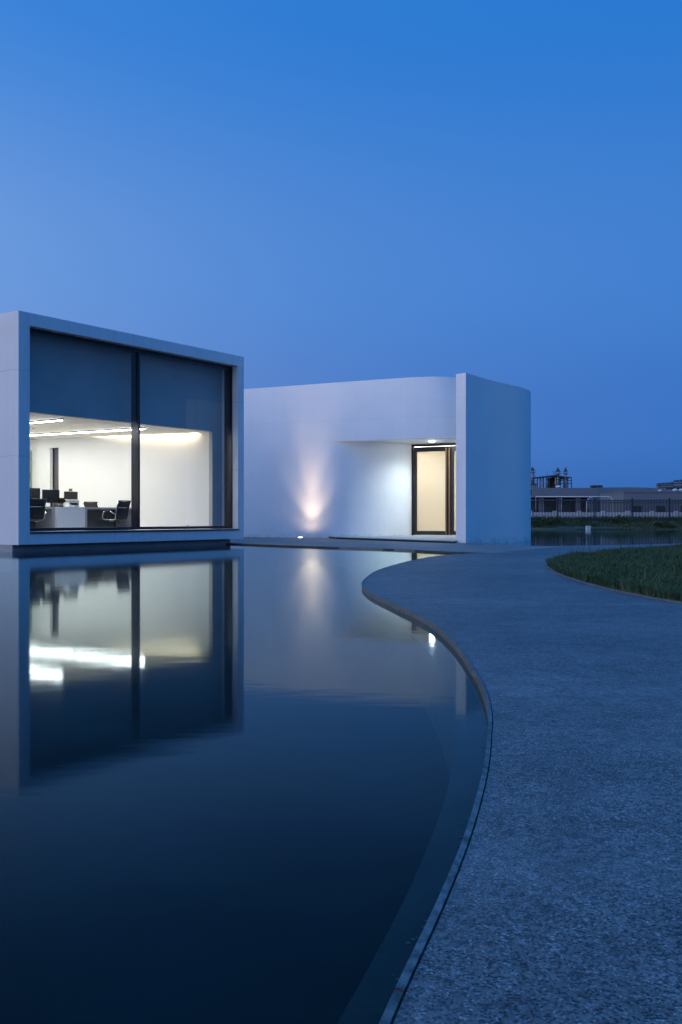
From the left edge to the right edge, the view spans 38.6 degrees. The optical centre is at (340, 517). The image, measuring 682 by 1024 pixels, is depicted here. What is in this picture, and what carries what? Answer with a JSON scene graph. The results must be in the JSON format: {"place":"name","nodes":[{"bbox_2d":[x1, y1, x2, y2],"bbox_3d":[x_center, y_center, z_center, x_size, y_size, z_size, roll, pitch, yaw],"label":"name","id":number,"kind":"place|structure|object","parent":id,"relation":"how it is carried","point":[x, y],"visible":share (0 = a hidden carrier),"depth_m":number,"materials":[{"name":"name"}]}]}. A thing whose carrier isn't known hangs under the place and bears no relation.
{"place":"outdoors","nodes":[
{"label":"outdoors","id":0,"kind":"place"},
{"bbox_2d":[64,491,77,498],"bbox_3d":[-7.072,-0.460,25.518,0.200,0.420,0.460,0,0,29],"label":"computer monitor","id":1,"kind":"object","parent":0,"point":[70,495],"visible":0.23,"depth_m":25.49,"materials":[{"name":"black plastic"}]},
{"bbox_2d":[0,601,449,1023],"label":"pool floor","id":2,"kind":"structure","parent":0,"point":[247,798],"depth_m":3.89,"materials":[{"name":"blue liquid"}]},
{"bbox_2d":[0,310,243,551],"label":"office building","id":3,"kind":"structure","parent":2,"relation":"on","point":[173,467],"depth_m":24.55,"materials":[{"name":"white concrete"}]},
{"bbox_2d":[30,499,46,527],"bbox_3d":[-7.095,0.040,22.192,0.664,0.916,0.622,0,0,42],"label":"office chair","id":4,"kind":"object","parent":3,"relation":"on","point":[37,510],"visible":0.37,"depth_m":22.05,"materials":[{"name":"black leather"}]},
{"bbox_2d":[31,507,54,527],"bbox_3d":[-7.757,0.125,23.213,0.750,0.750,1.678,0,0,35],"label":"desk","id":5,"kind":"object","parent":3,"relation":"on","point":[48,521],"visible":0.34,"depth_m":23.71,"materials":[{"name":"grey laminate"}]},
{"bbox_2d":[30,488,39,498],"bbox_3d":[-7.508,-0.480,23.702,0.200,0.460,0.500,0,0,26],"label":"computer monitor","id":6,"kind":"object","parent":5,"relation":"on","point":[34,493],"visible":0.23,"depth_m":23.77,"materials":[{"name":"black plastic"}]},
{"bbox_2d":[30,418,63,423],"bbox_3d":[-8.016,-2.276,23.777,3.720,0.051,0.070,0,0,35],"label":"linear ceiling light","id":7,"kind":"object","parent":3,"relation":"attached to","point":[43,421],"visible":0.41,"depth_m":23.01,"materials":[{"name":"grey"}]},
{"bbox_2d":[54,448,58,504],"bbox_3d":[-8.243,-0.775,28.631,0.464,2.550,0.049,0,0,21],"label":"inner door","id":8,"kind":"structure","parent":3,"relation":"in","point":[56,450],"depth_m":28.66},
{"bbox_2d":[55,507,84,530],"bbox_3d":[-6.960,0.125,24.212,0.756,0.750,0.869,0,0,35],"label":"desk","id":9,"kind":"object","parent":3,"relation":"on","point":[66,517],"visible":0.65,"depth_m":23.96,"materials":[{"name":"white laminate"}]},
{"bbox_2d":[42,490,59,506],"bbox_3d":[-7.186,-0.465,24.129,0.200,0.430,0.460,0,0,43],"label":"computer monitor","id":10,"kind":"object","parent":9,"relation":"on","point":[51,496],"visible":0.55,"depth_m":24.12,"materials":[{"name":"black plastic"}]},
{"bbox_2d":[54,498,78,506],"bbox_3d":[-6.890,-0.365,24.439,0.344,0.230,0.540,0,0,28],"label":"printer","id":11,"kind":"object","parent":9,"relation":"on","point":[74,502],"visible":0.8,"depth_m":24.33,"materials":[{"name":"grey plastic"}]},
{"bbox_2d":[63,502,74,506],"bbox_3d":[-6.737,-0.307,24.112,0.200,0.115,0.220,0,0,29],"label":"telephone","id":12,"kind":"object","parent":9,"relation":"on","point":[65,504],"visible":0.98,"depth_m":24.05,"materials":[{"name":"white plastic"}]},
{"bbox_2d":[30,427,145,435],"bbox_3d":[-7.724,-2.276,26.445,6.200,0.051,0.068,0,0,29],"label":"linear ceiling light","id":13,"kind":"object","parent":3,"relation":"attached to","point":[90,431],"visible":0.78,"depth_m":25.91,"materials":[{"name":"grey"}]},
{"bbox_2d":[83,501,98,506],"bbox_3d":[-6.514,0.040,25.956,0.664,0.916,0.622,0,0,43],"label":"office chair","id":14,"kind":"object","parent":3,"relation":"on","point":[90,504],"visible":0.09,"depth_m":26.16,"materials":[{"name":"black metal"}]},
{"bbox_2d":[85,507,130,530],"bbox_3d":[-6.248,0.125,25.253,0.735,0.750,1.648,0,0,35],"label":"desk","id":15,"kind":"object","parent":3,"relation":"on","point":[93,517],"visible":0.48,"depth_m":25.53,"materials":[{"name":"grey laminate"}]},
{"bbox_2d":[101,500,130,526],"bbox_3d":[-5.678,0.040,24.436,0.664,0.916,0.622,0,0,29],"label":"office chair","id":16,"kind":"object","parent":3,"relation":"on","point":[122,511],"visible":0.85,"depth_m":24.28,"materials":[{"name":"black"}]},
{"bbox_2d":[30,328,231,530],"bbox_3d":[-4.948,-1.880,23.570,0.272,4.360,6.705,0,0,35],"label":"window frame","id":17,"kind":"structure","parent":3,"relation":"in","point":[135,352],"depth_m":23.55,"materials":[{"name":"black metal"}]},
{"bbox_2d":[244,373,530,542],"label":"entrance building","id":18,"kind":"structure","parent":2,"relation":"on","point":[431,459],"depth_m":32.57,"materials":[{"name":"stone"}]},
{"bbox_2d":[414,446,448,534],"bbox_3d":[3.112,-0.907,33.627,1.280,3.055,0.145,0,0,24],"label":"door leaf","id":19,"kind":"structure","parent":18,"relation":"in","point":[431,464],"depth_m":33.68,"materials":[{"name":"black metal"}]},
{"bbox_2d":[449,446,455,534],"bbox_3d":[4.262,-0.907,33.109,1.228,3.055,0.145,0,0,24],"label":"door leaf","id":20,"kind":"structure","parent":18,"relation":"in","point":[452,449],"depth_m":33.32,"materials":[{"name":"black metal"}]},
{"bbox_2d":[226,537,563,553],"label":"deck","id":21,"kind":"structure","parent":2,"relation":"on","point":[460,548],"depth_m":24.05,"materials":[{"name":"grey stone"}]},
{"bbox_2d":[337,601,486,1023],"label":"kerb footing","id":22,"kind":"object","parent":2,"relation":"on","point":[424,668],"visible":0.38,"depth_m":3.31,"materials":[{"name":"concrete"}]},
{"bbox_2d":[118,675,486,979],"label":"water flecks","id":23,"kind":"object","parent":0,"point":[457,847],"visible":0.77,"depth_m":1.75,"materials":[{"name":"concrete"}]},
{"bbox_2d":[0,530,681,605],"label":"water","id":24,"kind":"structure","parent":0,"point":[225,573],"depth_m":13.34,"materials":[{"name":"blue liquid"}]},
{"bbox_2d":[0,0,681,488],"label":"sky","id":25,"kind":"structure","parent":0,"point":[307,192],"materials":[{"name":"blue"}]},
{"bbox_2d":[362,543,681,1023],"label":"path","id":26,"kind":"structure","parent":0,"point":[559,900],"depth_m":2.35,"materials":[{"name":"concrete"}]},
{"bbox_2d":[531,517,681,529],"bbox_3d":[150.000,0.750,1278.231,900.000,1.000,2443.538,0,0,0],"label":"ground","id":27,"kind":"structure","parent":0,"point":[574,527],"depth_m":57.44,"materials":[{"name":"green plant"}]},
{"bbox_2d":[531,478,537,495],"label":"storage tank","id":28,"kind":"object","parent":27,"relation":"on","point":[533,485],"visible":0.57,"depth_m":156.50,"materials":[{"name":"metal"}]},
{"bbox_2d":[531,467,534,482],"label":"exhaust stack","id":29,"kind":"object","parent":28,"relation":"on","point":[532,473],"visible":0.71,"depth_m":156.80,"materials":[{"name":"metal"}]},
{"bbox_2d":[531,519,551,525],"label":"bank bush","id":30,"kind":"object","parent":27,"relation":"on","point":[539,523],"visible":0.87,"depth_m":58.30,"materials":[{"name":"green plant"}]},
{"bbox_2d":[548,517,562,523],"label":"bank bush","id":31,"kind":"object","parent":27,"relation":"on","point":[553,520],"visible":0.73,"depth_m":59.10,"materials":[{"name":"green plant"}]},
{"bbox_2d":[531,488,599,511],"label":"factory hall","id":32,"kind":"structure","parent":27,"relation":"on","point":[564,492],"depth_m":150.00,"materials":[{"name":"metal"}]},
{"bbox_2d":[535,471,571,487],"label":"rooftop steel frame","id":33,"kind":"object","parent":32,"relation":"on","point":[551,481],"visible":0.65,"depth_m":157.82,"materials":[{"name":"grey metal"}]},
{"bbox_2d":[555,467,560,487],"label":"exhaust stack","id":34,"kind":"object","parent":33,"relation":"on","point":[557,471],"visible":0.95,"depth_m":156.78,"materials":[{"name":"metal"}]},
{"bbox_2d":[563,467,567,487],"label":"exhaust stack","id":35,"kind":"object","parent":33,"relation":"on","point":[565,479],"visible":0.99,"depth_m":156.85,"materials":[{"name":"metal"}]},
{"bbox_2d":[535,496,612,511],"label":"overhead pipe","id":36,"kind":"object","parent":27,"relation":"on","point":[573,496],"visible":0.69,"depth_m":117.95,"materials":[{"name":"grey paint"}]},
{"bbox_2d":[531,511,680,517],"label":"white wall","id":37,"kind":"structure","parent":27,"relation":"on","point":[607,514],"depth_m":89.90,"materials":[{"name":"white paint"}]},
{"bbox_2d":[531,498,681,521],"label":"metal fence","id":38,"kind":"object","parent":27,"relation":"on","point":[595,508],"visible":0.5,"depth_m":61.67,"materials":[{"name":"black metal"}]},
{"bbox_2d":[608,515,633,524],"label":"bank bush","id":39,"kind":"object","parent":27,"relation":"on","point":[619,519],"visible":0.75,"depth_m":59.60,"materials":[{"name":"green plant"}]},
{"bbox_2d":[653,520,675,528],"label":"bank bush","id":40,"kind":"object","parent":27,"relation":"on","point":[666,524],"visible":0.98,"depth_m":57.71,"materials":[{"name":"green plant"}]},
{"bbox_2d":[534,514,680,521],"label":"rough grass","id":41,"kind":"structure","parent":0,"point":[613,517],"depth_m":65.77,"materials":[{"name":"green plant"}]},
{"bbox_2d":[544,542,681,601],"bbox_3d":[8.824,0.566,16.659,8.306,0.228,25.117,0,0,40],"label":"grass","id":42,"kind":"structure","parent":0,"point":[647,581],"depth_m":11.42,"materials":[{"name":"green plant"}]},
{"bbox_2d":[547,566,681,602],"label":"lawn edging","id":43,"kind":"object","parent":42,"relation":"on","point":[615,589],"visible":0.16,"depth_m":9.13,"materials":[{"name":"concrete"}]},
{"bbox_2d":[587,485,679,511],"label":"factory wing","id":44,"kind":"structure","parent":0,"point":[601,489],"depth_m":165.00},
{"bbox_2d":[599,492,681,511],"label":"factory block","id":45,"kind":"structure","parent":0,"point":[645,495],"depth_m":130.06,"materials":[{"name":"metal"}]},
{"bbox_2d":[656,506,664,511],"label":"window","id":46,"kind":"structure","parent":45,"relation":"in","point":[656,506],"depth_m":129.98,"materials":[{"name":"glass"}]},
{"bbox_2d":[659,483,681,489],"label":"stack platform","id":47,"kind":"structure","parent":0,"point":[672,488],"depth_m":198.60,"materials":[{"name":"metal"}]}
]}

